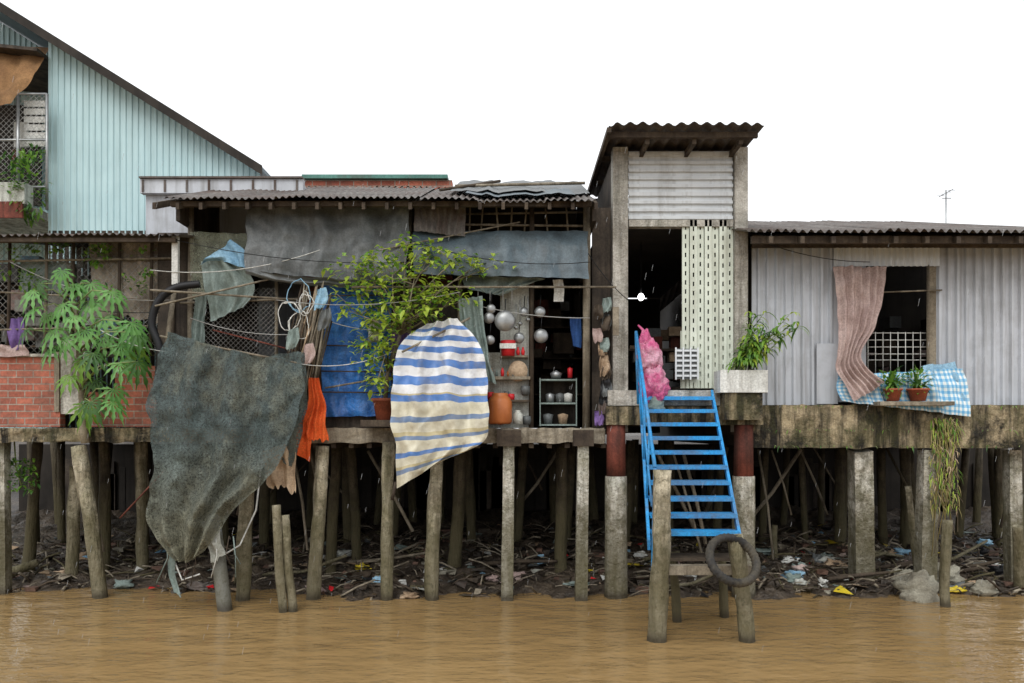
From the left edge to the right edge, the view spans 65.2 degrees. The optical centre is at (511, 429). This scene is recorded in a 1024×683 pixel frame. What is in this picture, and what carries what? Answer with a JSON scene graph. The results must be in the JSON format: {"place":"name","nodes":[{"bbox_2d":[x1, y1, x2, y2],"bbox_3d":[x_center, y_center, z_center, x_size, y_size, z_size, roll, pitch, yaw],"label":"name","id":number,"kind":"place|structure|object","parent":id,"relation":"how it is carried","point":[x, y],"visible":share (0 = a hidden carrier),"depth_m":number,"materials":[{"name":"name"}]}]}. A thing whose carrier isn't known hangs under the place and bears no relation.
{"place":"outdoors","nodes":[
{"label":"outdoors","id":0,"kind":"place"},
{"bbox_2d":[185,427,605,447],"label":"deck","id":1,"kind":"structure","parent":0,"point":[377,437],"depth_m":9.84,"materials":[{"name":"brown wood"}]},
{"bbox_2d":[0,428,182,443],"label":"edge beam","id":2,"kind":"structure","parent":1,"relation":"attached to","point":[110,435],"depth_m":9.89,"materials":[{"name":"concrete"}]},
{"bbox_2d":[0,231,157,427],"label":"walls","id":3,"kind":"structure","parent":2,"relation":"on","point":[4,302],"depth_m":13.00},
{"bbox_2d":[0,256,136,357],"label":"storage shelf","id":4,"kind":"object","parent":3,"relation":"attached to","point":[14,277],"visible":0.27,"depth_m":10.67,"materials":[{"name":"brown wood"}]},
{"bbox_2d":[0,232,227,246],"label":"roof","id":5,"kind":"structure","parent":3,"relation":"on","point":[83,238],"depth_m":9.58,"materials":[{"name":"grey metal"}]},
{"bbox_2d":[0,236,179,419],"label":"window frame","id":6,"kind":"object","parent":2,"relation":"on","point":[175,257],"visible":0.42,"depth_m":10.00,"materials":[{"name":"grey wood"}]},
{"bbox_2d":[0,237,155,297],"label":"climbing vine","id":7,"kind":"object","parent":6,"relation":"attached to","point":[95,264],"visible":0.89,"depth_m":9.90,"materials":[{"name":"green plant"}]},
{"bbox_2d":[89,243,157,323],"bbox_3d":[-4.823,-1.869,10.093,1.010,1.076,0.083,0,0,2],"label":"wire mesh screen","id":8,"kind":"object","parent":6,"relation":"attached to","point":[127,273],"visible":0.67,"depth_m":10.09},
{"bbox_2d":[0,233,187,426],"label":"brick wall","id":9,"kind":"structure","parent":2,"relation":"on","point":[26,391],"depth_m":10.00,"materials":[{"name":"brick"}]},
{"bbox_2d":[0,340,90,413],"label":"concrete pier","id":10,"kind":"structure","parent":9,"relation":"attached to","point":[68,401],"depth_m":9.97,"materials":[{"name":"grey concrete"}]},
{"bbox_2d":[0,243,157,355],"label":"wire screen","id":11,"kind":"object","parent":9,"relation":"attached to","point":[93,291],"visible":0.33,"depth_m":10.05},
{"bbox_2d":[20,261,66,296],"bbox_3d":[-5.925,-1.907,10.104,0.588,0.443,0.074,0,0,0],"label":"faded blind","id":12,"kind":"object","parent":11,"relation":"attached to","point":[53,266],"visible":0.56,"depth_m":10.11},
{"bbox_2d":[48,42,259,427],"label":"front wall","id":13,"kind":"structure","parent":2,"relation":"on","point":[110,142],"depth_m":13.01,"materials":[{"name":"teal metal"}]},
{"bbox_2d":[180,174,452,427],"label":"brick back house","id":14,"kind":"structure","parent":1,"relation":"on","point":[266,322],"depth_m":12.20,"materials":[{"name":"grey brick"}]},
{"bbox_2d":[152,192,597,427],"bbox_3d":[-1.630,-1.716,10.450,5.290,3.383,2.000,0,0,0],"label":"frame","id":15,"kind":"object","parent":1,"relation":"on","point":[295,203],"visible":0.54,"depth_m":9.96,"materials":[{"name":"brown wood"}]},
{"bbox_2d":[285,281,332,433],"bbox_3d":[-2.502,-0.821,9.691,0.730,1.978,0.247,0,0,10],"label":"stick bundle","id":16,"kind":"object","parent":15,"relation":"hanging from","point":[319,344],"visible":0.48,"depth_m":9.65,"materials":[{"name":"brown wood"}]},
{"bbox_2d":[299,378,328,441],"bbox_3d":[-2.372,-0.240,9.559,0.371,0.777,0.168,0,0,0],"label":"orange cloth","id":17,"kind":"object","parent":16,"relation":"hanging from","point":[315,418],"visible":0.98,"depth_m":9.55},
{"bbox_2d":[244,199,409,283],"bbox_3d":[-2.256,-2.306,9.767,2.021,1.054,0.282,0,0,0],"label":"tarpaulin","id":18,"kind":"object","parent":15,"relation":"attached to","point":[331,234],"visible":0.77,"depth_m":9.78,"materials":[{"name":"plastic"}]},
{"bbox_2d":[246,270,372,287],"bbox_3d":[-2.450,-1.843,9.662,1.556,0.242,0.111,0,0,0],"label":"tarpaulin fold","id":19,"kind":"object","parent":18,"relation":"attached to","point":[291,279],"visible":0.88,"depth_m":9.66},
{"bbox_2d":[321,283,391,416],"bbox_3d":[-1.941,-1.016,9.964,0.892,1.715,0.100,0,0,0],"label":"blue wall tarpaulin","id":20,"kind":"object","parent":15,"relation":"attached to","point":[348,404],"depth_m":9.96,"materials":[{"name":"plastic"}]},
{"bbox_2d":[193,284,528,427],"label":"wall panels","id":21,"kind":"object","parent":15,"relation":"attached to","point":[514,300],"visible":0.16,"depth_m":10.07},
{"bbox_2d":[414,207,465,235],"bbox_3d":[-0.884,-2.582,9.800,0.635,0.432,0.110,0,0,0],"label":"cardboard sheet","id":22,"kind":"object","parent":15,"relation":"attached to","point":[446,220],"visible":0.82,"depth_m":9.80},
{"bbox_2d":[483,292,547,344],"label":"hanging pots","id":23,"kind":"object","parent":15,"relation":"hanging from","point":[504,320],"visible":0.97,"depth_m":9.71,"materials":[{"name":"metal"}]},
{"bbox_2d":[176,191,596,427],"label":"walls","id":24,"kind":"structure","parent":1,"relation":"on","point":[206,220],"depth_m":11.50,"materials":[{"name":"wood"}]},
{"bbox_2d":[139,176,306,246],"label":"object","id":25,"kind":"structure","parent":24,"relation":"attached to","point":[160,188],"depth_m":10.90,"materials":[{"name":"metal"}]},
{"bbox_2d":[163,186,593,202],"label":"roof","id":26,"kind":"structure","parent":24,"relation":"on","point":[401,192],"depth_m":10.05,"materials":[{"name":"metal"}]},
{"bbox_2d":[439,180,588,196],"bbox_3d":[0.023,-3.274,10.771,1.911,0.900,2.257,0,0,0],"label":"roof cover sheet","id":27,"kind":"object","parent":26,"relation":"on","point":[496,188],"visible":1,"depth_m":10.53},
{"bbox_2d":[534,300,582,398],"bbox_3d":[0.709,-1.245,12.144,0.891,1.480,1.512,0,0,0],"label":"back shelf","id":28,"kind":"object","parent":24,"relation":"attached to","point":[560,358],"visible":0.59,"depth_m":11.79,"materials":[{"name":"brown"}]},
{"bbox_2d":[592,208,610,427],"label":"narrow wall panel","id":29,"kind":"structure","parent":24,"relation":"attached to","point":[601,243],"depth_m":10.12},
{"bbox_2d":[313,231,517,426],"bbox_3d":[-1.150,-1.182,9.514,2.449,2.282,1.020,0,0,0],"label":"potted tree","id":30,"kind":"object","parent":1,"relation":"on","point":[382,407],"visible":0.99,"depth_m":9.47,"materials":[{"name":"green plant"}]},
{"bbox_2d":[497,430,593,445],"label":"post cap blocks","id":31,"kind":"structure","parent":1,"relation":"attached to","point":[513,437],"depth_m":9.70,"materials":[{"name":"grey wood"}]},
{"bbox_2d":[539,367,576,426],"bbox_3d":[0.589,-0.423,10.350,0.478,0.772,0.340,0,0,0],"label":"kitchen cabinet","id":32,"kind":"object","parent":1,"relation":"on","point":[557,403],"visible":1,"depth_m":10.50,"materials":[{"name":"metal"}]},
{"bbox_2d":[0,587,1023,682],"bbox_3d":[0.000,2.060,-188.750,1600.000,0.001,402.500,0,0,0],"label":"water","id":33,"kind":"structure","parent":0,"point":[128,635],"depth_m":7.83,"materials":[{"name":"liquid"}]},
{"bbox_2d":[236,471,253,601],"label":"wooden stilt post","id":34,"kind":"object","parent":33,"relation":"in","point":[244,557],"visible":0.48,"depth_m":9.63,"materials":[{"name":"brown wood"}]},
{"bbox_2d":[281,515,297,612],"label":"wooden stilt post","id":35,"kind":"object","parent":33,"relation":"in","point":[288,573],"visible":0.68,"depth_m":9.08,"materials":[{"name":"brown wood"}]},
{"bbox_2d":[306,446,328,600],"bbox_3d":[-2.396,1.423,9.779,0.188,2.462,0.346,0,0,43],"label":"wooden stilt post","id":36,"kind":"object","parent":33,"relation":"in","point":[314,574],"visible":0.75,"depth_m":9.74,"materials":[{"name":"brown wood"}]},
{"bbox_2d":[380,442,394,600],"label":"wooden stilt post","id":37,"kind":"object","parent":33,"relation":"in","point":[387,520],"visible":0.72,"depth_m":9.73,"materials":[{"name":"brown wood"}]},
{"bbox_2d":[424,461,442,600],"bbox_3d":[-0.964,1.411,9.753,0.200,2.541,0.352,0,0,13],"label":"wooden stilt post","id":38,"kind":"object","parent":33,"relation":"in","point":[433,527],"visible":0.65,"depth_m":9.71,"materials":[{"name":"brown wood"}]},
{"bbox_2d":[728,534,754,642],"bbox_3d":[2.258,1.831,7.799,0.312,1.634,0.172,0,0,0],"label":"wooden stilt post","id":39,"kind":"object","parent":33,"relation":"in","point":[742,595],"visible":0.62,"depth_m":7.74,"materials":[{"name":"brown wood"}]},
{"bbox_2d":[705,533,760,587],"bbox_3d":[2.105,1.238,7.620,0.545,0.478,0.366,0,0,0],"label":"tyre","id":40,"kind":"object","parent":39,"relation":"attached to","point":[719,574],"visible":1,"depth_m":7.57,"materials":[{"name":"rubber"}]},
{"bbox_2d":[939,520,952,606],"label":"wooden stilt post","id":41,"kind":"object","parent":33,"relation":"in","point":[945,559],"visible":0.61,"depth_m":9.34,"materials":[{"name":"brown wood"}]},
{"bbox_2d":[0,0,1023,428],"label":"sky","id":42,"kind":"structure","parent":0,"point":[868,110],"materials":[{"name":"white"}]},
{"bbox_2d":[11,433,1020,600],"bbox_3d":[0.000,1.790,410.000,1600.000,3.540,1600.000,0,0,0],"label":"ground","id":43,"kind":"structure","parent":0,"point":[127,522],"depth_m":11.97,"materials":[{"name":"soil"}]},
{"bbox_2d":[0,442,11,593],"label":"concrete stilt post","id":44,"kind":"object","parent":43,"relation":"on","point":[5,538],"visible":0.84,"depth_m":10.05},
{"bbox_2d":[0,22,47,427],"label":"recess walls","id":45,"kind":"structure","parent":43,"relation":"on","point":[12,42],"depth_m":14.50,"materials":[{"name":"grey metal"}]},
{"bbox_2d":[0,47,47,104],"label":"balcony awning","id":46,"kind":"object","parent":45,"relation":"attached to","point":[17,73],"visible":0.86,"depth_m":12.72,"materials":[{"name":"orange"}]},
{"bbox_2d":[0,93,48,234],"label":"balcony","id":47,"kind":"structure","parent":45,"relation":"attached to","point":[12,221],"depth_m":12.68,"materials":[{"name":"metal"}]},
{"bbox_2d":[0,95,44,207],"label":"wire mesh","id":48,"kind":"structure","parent":47,"relation":"attached to","point":[25,142],"depth_m":12.70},
{"bbox_2d":[0,143,51,228],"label":"balcony plants","id":49,"kind":"object","parent":47,"relation":"in","point":[27,164],"visible":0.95,"depth_m":12.52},
{"bbox_2d":[12,101,44,163],"bbox_3d":[-7.774,-4.778,12.893,0.708,0.984,0.200,0,0,21],"label":"balcony louvre","id":50,"kind":"object","parent":47,"relation":"attached to","point":[28,120],"visible":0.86,"depth_m":12.80,"materials":[{"name":"white paint"}]},
{"bbox_2d":[0,2,269,175],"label":"roof","id":51,"kind":"structure","parent":45,"relation":"on","point":[18,23],"depth_m":12.63,"materials":[{"name":"metal"}]},
{"bbox_2d":[21,442,42,572],"bbox_3d":[-6.599,1.294,11.001,0.294,2.323,0.173,0,0,0],"label":"wooden stilt post","id":52,"kind":"object","parent":43,"relation":"on","point":[30,544],"visible":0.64,"depth_m":10.94,"materials":[{"name":"brown wood"}]},
{"bbox_2d":[57,441,65,545],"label":"wooden stilt post","id":53,"kind":"object","parent":43,"relation":"on","point":[61,525],"visible":0.65,"depth_m":12.35,"materials":[{"name":"brown wood"}]},
{"bbox_2d":[65,466,80,578],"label":"wooden stilt post","id":54,"kind":"object","parent":43,"relation":"on","point":[73,509],"visible":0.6,"depth_m":10.68,"materials":[{"name":"brown wood"}]},
{"bbox_2d":[18,267,153,443],"bbox_3d":[-5.058,-0.879,9.479,1.721,2.090,0.761,0,0,0],"label":"papaya tree","id":55,"kind":"object","parent":43,"relation":"on","point":[84,413],"visible":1,"depth_m":9.44,"materials":[{"name":"green plant"}]},
{"bbox_2d":[71,445,107,598],"bbox_3d":[-5.187,1.391,9.893,0.575,2.420,0.204,0,0,22],"label":"wooden stilt post","id":56,"kind":"object","parent":43,"relation":"on","point":[85,488],"visible":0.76,"depth_m":9.84,"materials":[{"name":"brown wood"}]},
{"bbox_2d":[98,441,110,573],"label":"wooden stilt post","id":57,"kind":"object","parent":43,"relation":"on","point":[104,506],"visible":0.65,"depth_m":11.14,"materials":[{"name":"brown wood"}]},
{"bbox_2d":[135,442,148,570],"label":"wooden stilt post","id":58,"kind":"object","parent":43,"relation":"on","point":[142,526],"visible":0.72,"depth_m":11.13,"materials":[{"name":"brown wood"}]},
{"bbox_2d":[209,516,232,611],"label":"post","id":59,"kind":"object","parent":43,"relation":"on","point":[222,589],"visible":0.41,"depth_m":9.14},
{"bbox_2d":[272,505,287,612],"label":"wooden stilt post","id":60,"kind":"object","parent":43,"relation":"on","point":[279,561],"visible":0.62,"depth_m":9.04,"materials":[{"name":"brown wood"}]},
{"bbox_2d":[325,447,341,574],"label":"wooden stilt post","id":61,"kind":"object","parent":43,"relation":"on","point":[333,503],"visible":0.66,"depth_m":10.74,"materials":[{"name":"brown wood"}]},
{"bbox_2d":[345,447,361,559],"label":"wooden stilt post","id":62,"kind":"object","parent":43,"relation":"on","point":[351,458],"visible":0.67,"depth_m":11.34,"materials":[{"name":"brown wood"}]},
{"bbox_2d":[119,221,615,518],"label":"bamboo poles","id":63,"kind":"object","parent":43,"relation":"on","point":[173,300],"visible":0.77,"depth_m":9.68,"materials":[{"name":"brown wood"}]},
{"bbox_2d":[147,280,200,399],"bbox_3d":[-4.068,-1.086,9.629,0.602,1.462,0.142,0,0,-11],"label":"drainage hose","id":64,"kind":"object","parent":63,"relation":"attached to","point":[161,297],"visible":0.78,"depth_m":9.57,"materials":[{"name":"black plastic"}]},
{"bbox_2d":[145,332,304,562],"bbox_3d":[-3.313,0.170,9.210,1.794,2.647,0.559,0,0,0],"label":"shade net","id":65,"kind":"object","parent":63,"relation":"attached to","point":[215,373],"visible":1,"depth_m":9.16,"materials":[{"name":"fabric"}]},
{"bbox_2d":[263,440,297,494],"bbox_3d":[-2.744,0.442,9.438,0.434,0.646,0.148,0,0,0],"label":"beige rag","id":66,"kind":"object","parent":65,"relation":"attached to","point":[282,474],"visible":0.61,"depth_m":9.44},
{"bbox_2d":[255,351,307,466],"bbox_3d":[-2.734,-0.248,9.460,0.633,1.371,0.174,0,0,0],"label":"shade net flap","id":67,"kind":"object","parent":65,"relation":"attached to","point":[292,447],"visible":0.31,"depth_m":9.47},
{"bbox_2d":[201,260,254,320],"bbox_3d":[-3.492,-1.727,9.826,0.670,0.792,0.121,0,0,0],"label":"hanging cloth","id":68,"kind":"object","parent":63,"relation":"hanging from","point":[221,306],"visible":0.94,"depth_m":9.83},
{"bbox_2d":[390,317,469,499],"bbox_3d":[-0.949,-0.262,9.377,0.943,2.160,0.078,0,0,-12],"label":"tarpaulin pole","id":69,"kind":"object","parent":63,"relation":"attached to","point":[403,351],"visible":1,"depth_m":9.30,"materials":[{"name":"brown wood"}]},
{"bbox_2d":[390,318,488,487],"bbox_3d":[-0.832,-0.320,9.349,1.137,1.993,0.329,0,0,0],"label":"striped tarpaulin","id":70,"kind":"object","parent":69,"relation":"attached to","point":[439,406],"visible":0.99,"depth_m":9.31,"materials":[{"name":"fabric"}]},
{"bbox_2d":[458,296,495,383],"bbox_3d":[-0.417,-1.079,9.578,0.458,1.075,0.160,0,0,0],"label":"grey cloth","id":71,"kind":"object","parent":63,"relation":"hanging from","point":[474,324],"visible":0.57,"depth_m":9.59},
{"bbox_2d":[412,230,588,278],"bbox_3d":[-0.142,-2.140,9.757,2.169,0.651,0.322,0,0,0],"label":"door awning tarpaulin","id":72,"kind":"object","parent":63,"relation":"attached to","point":[550,249],"depth_m":9.71,"materials":[{"name":"fabric"}]},
{"bbox_2d":[461,276,543,295],"bbox_3d":[-0.110,-1.774,9.831,1.051,0.252,0.134,0,0,-3],"label":"hanging tarpaulin","id":73,"kind":"object","parent":63,"relation":"hanging from","point":[496,281],"visible":0.91,"depth_m":9.84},
{"bbox_2d":[447,451,466,569],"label":"wooden stilt post","id":74,"kind":"object","parent":43,"relation":"on","point":[458,513],"visible":0.65,"depth_m":10.93,"materials":[{"name":"brown wood"}]},
{"bbox_2d":[465,448,475,542],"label":"wooden stilt post","id":75,"kind":"object","parent":43,"relation":"on","point":[470,514],"visible":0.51,"depth_m":12.34,"materials":[{"name":"brown wood"}]},
{"bbox_2d":[19,444,990,514],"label":"retaining wall","id":76,"kind":"structure","parent":43,"relation":"on","point":[488,468],"depth_m":14.60,"materials":[{"name":"wood"}]},
{"bbox_2d":[501,446,513,600],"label":"concrete stilt post","id":77,"kind":"object","parent":43,"relation":"on","point":[507,556],"visible":0.66,"depth_m":9.69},
{"bbox_2d":[9,520,1023,599],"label":"riverbank litter","id":78,"kind":"object","parent":43,"relation":"on","point":[801,568],"visible":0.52,"depth_m":11.09,"materials":[{"name":"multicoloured wood"}]},
{"bbox_2d":[514,443,527,540],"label":"wooden stilt post","id":79,"kind":"object","parent":43,"relation":"on","point":[520,491],"visible":0.61,"depth_m":12.34,"materials":[{"name":"brown wood"}]},
{"bbox_2d":[100,447,1013,563],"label":"bracing poles","id":80,"kind":"object","parent":43,"relation":"on","point":[764,501],"visible":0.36,"depth_m":11.19,"materials":[{"name":"brown wood"}]},
{"bbox_2d":[554,442,567,572],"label":"wooden stilt post","id":81,"kind":"object","parent":43,"relation":"on","point":[560,543],"visible":0.69,"depth_m":10.83,"materials":[{"name":"brown wood"}]},
{"bbox_2d":[574,446,588,600],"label":"concrete stilt post","id":82,"kind":"object","parent":43,"relation":"on","point":[581,549],"visible":0.73,"depth_m":9.69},
{"bbox_2d":[647,470,671,642],"bbox_3d":[1.433,1.522,7.822,0.266,2.266,0.226,0,0,0],"label":"wooden stilt post","id":83,"kind":"object","parent":43,"relation":"on","point":[659,590],"visible":0.84,"depth_m":7.77,"materials":[{"name":"brown wood"}]},
{"bbox_2d":[648,553,751,574],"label":"landing beam","id":84,"kind":"structure","parent":83,"relation":"attached to","point":[689,569],"depth_m":7.91,"materials":[{"name":"brown wood"}]},
{"bbox_2d":[570,121,763,598],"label":"concrete frame entrance tower","id":85,"kind":"structure","parent":43,"relation":"on","point":[679,211],"depth_m":10.02,"materials":[{"name":"grey concrete"}]},
{"bbox_2d":[637,324,670,402],"bbox_3d":[1.705,-0.761,9.662,0.328,1.045,0.350,0,0,-39],"label":"pink plastic bag","id":86,"kind":"object","parent":85,"relation":"hanging from","point":[657,383],"visible":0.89,"depth_m":9.57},
{"bbox_2d":[675,347,698,379],"bbox_3d":[2.171,-0.825,9.963,0.292,0.400,0.075,0,0,0],"label":"wall rack","id":87,"kind":"object","parent":85,"relation":"attached to","point":[686,363],"depth_m":9.94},
{"bbox_2d":[634,331,740,564],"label":"blue metal stairs","id":88,"kind":"structure","parent":85,"relation":"attached to","point":[644,409],"depth_m":8.71,"materials":[{"name":"metal"}]},
{"bbox_2d":[714,370,767,392],"bbox_3d":[2.771,-0.582,9.700,0.570,0.267,0.300,0,0,0],"label":"planter box","id":89,"kind":"object","parent":85,"relation":"on","point":[742,381],"visible":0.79,"depth_m":9.55,"materials":[{"name":"white paint"}]},
{"bbox_2d":[726,311,808,371],"bbox_3d":[3.072,-1.045,9.606,0.993,0.825,0.602,0,0,17],"label":"planter shrub","id":90,"kind":"object","parent":89,"relation":"in","point":[752,352],"visible":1,"depth_m":9.55,"materials":[{"name":"green plant"}]},
{"bbox_2d":[753,404,1023,448],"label":"edge beam","id":91,"kind":"structure","parent":85,"relation":"attached to","point":[997,422],"depth_m":9.97,"materials":[{"name":"concrete"}]},
{"bbox_2d":[752,248,1023,404],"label":"front wall","id":92,"kind":"structure","parent":91,"relation":"on","point":[980,318],"depth_m":10.16,"materials":[{"name":"grey metal"}]},
{"bbox_2d":[816,262,935,403],"bbox_3d":[4.610,-1.231,10.145,1.532,1.802,0.110,0,0,0],"label":"window surround","id":93,"kind":"object","parent":92,"relation":"attached to","point":[827,375],"visible":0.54,"depth_m":10.09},
{"bbox_2d":[833,265,885,400],"bbox_3d":[4.343,-1.201,9.882,0.691,1.709,0.333,0,0,0],"label":"curtain","id":94,"kind":"object","parent":93,"relation":"hanging from","point":[859,291],"visible":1,"depth_m":9.95,"materials":[{"name":"fabric"}]},
{"bbox_2d":[836,368,970,416],"bbox_3d":[4.843,-0.467,9.932,1.653,0.603,0.160,0,0,-1],"label":"draped cloth","id":95,"kind":"object","parent":93,"relation":"on","point":[948,387],"visible":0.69,"depth_m":9.91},
{"bbox_2d":[834,248,939,265],"bbox_3d":[4.732,-2.195,10.099,1.334,0.254,0.030,0,0,0],"label":"window header sheet","id":96,"kind":"object","parent":92,"relation":"attached to","point":[900,256],"depth_m":10.10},
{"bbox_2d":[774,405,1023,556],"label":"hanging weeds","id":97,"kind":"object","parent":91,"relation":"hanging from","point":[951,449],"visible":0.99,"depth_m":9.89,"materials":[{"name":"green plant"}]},
{"bbox_2d":[652,240,751,445],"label":"floor and side walls","id":98,"kind":"structure","parent":43,"relation":"on","point":[671,314],"depth_m":14.37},
{"bbox_2d":[647,220,1023,310],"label":"roof","id":99,"kind":"structure","parent":98,"relation":"on","point":[669,296],"depth_m":10.52,"materials":[{"name":"grey metal"}]},
{"bbox_2d":[10,236,865,365],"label":"sagging wires","id":100,"kind":"object","parent":99,"relation":"attached to","point":[353,304],"visible":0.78,"depth_m":9.65,"materials":[{"name":"white paint"}]},
{"bbox_2d":[748,231,1023,247],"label":"roof framing","id":101,"kind":"object","parent":99,"relation":"attached to","point":[886,239],"visible":0.64,"depth_m":9.58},
{"bbox_2d":[809,266,925,405],"bbox_3d":[5.189,-1.604,11.885,4.108,2.708,0.749,0,0,0],"label":"partition","id":102,"kind":"object","parent":98,"relation":"on","point":[900,314],"visible":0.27,"depth_m":12.20,"materials":[{"name":"brown wood"}]},
{"bbox_2d":[833,448,846,545],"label":"wooden stilt post","id":103,"kind":"object","parent":43,"relation":"on","point":[839,497],"visible":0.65,"depth_m":12.13,"materials":[{"name":"brown wood"}]},
{"bbox_2d":[847,448,875,580],"bbox_3d":[4.541,1.439,10.390,0.341,2.437,0.838,0,0,25],"label":"concrete stilt post","id":104,"kind":"object","parent":43,"relation":"on","point":[861,532],"visible":0.7,"depth_m":10.22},
{"bbox_2d":[876,447,887,544],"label":"wooden stilt post","id":105,"kind":"object","parent":43,"relation":"on","point":[881,487],"visible":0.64,"depth_m":12.35,"materials":[{"name":"brown wood"}]},
{"bbox_2d":[899,448,911,549],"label":"wooden stilt post","id":106,"kind":"object","parent":43,"relation":"on","point":[905,460],"visible":0.52,"depth_m":12.14,"materials":[{"name":"brown wood"}]},
{"bbox_2d":[893,569,939,602],"bbox_3d":[4.966,1.968,9.731,0.537,0.532,0.479,0,0,0],"label":"rock","id":107,"kind":"object","parent":43,"relation":"on","point":[921,586],"visible":0.7,"depth_m":9.60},
{"bbox_2d":[914,450,938,580],"bbox_3d":[5.220,1.474,10.099,0.252,2.447,0.215,0,0,0],"label":"concrete stilt post","id":108,"kind":"object","parent":43,"relation":"on","point":[923,541],"visible":0.54,"depth_m":10.01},
{"bbox_2d":[993,448,1004,546],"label":"wooden stilt post","id":109,"kind":"object","parent":43,"relation":"on","point":[998,493],"visible":0.38,"depth_m":12.15,"materials":[{"name":"brown wood"}]},
{"bbox_2d":[1002,450,1022,581],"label":"concrete stilt post","id":110,"kind":"object","parent":43,"relation":"on","point":[1012,491],"visible":0.57,"depth_m":10.22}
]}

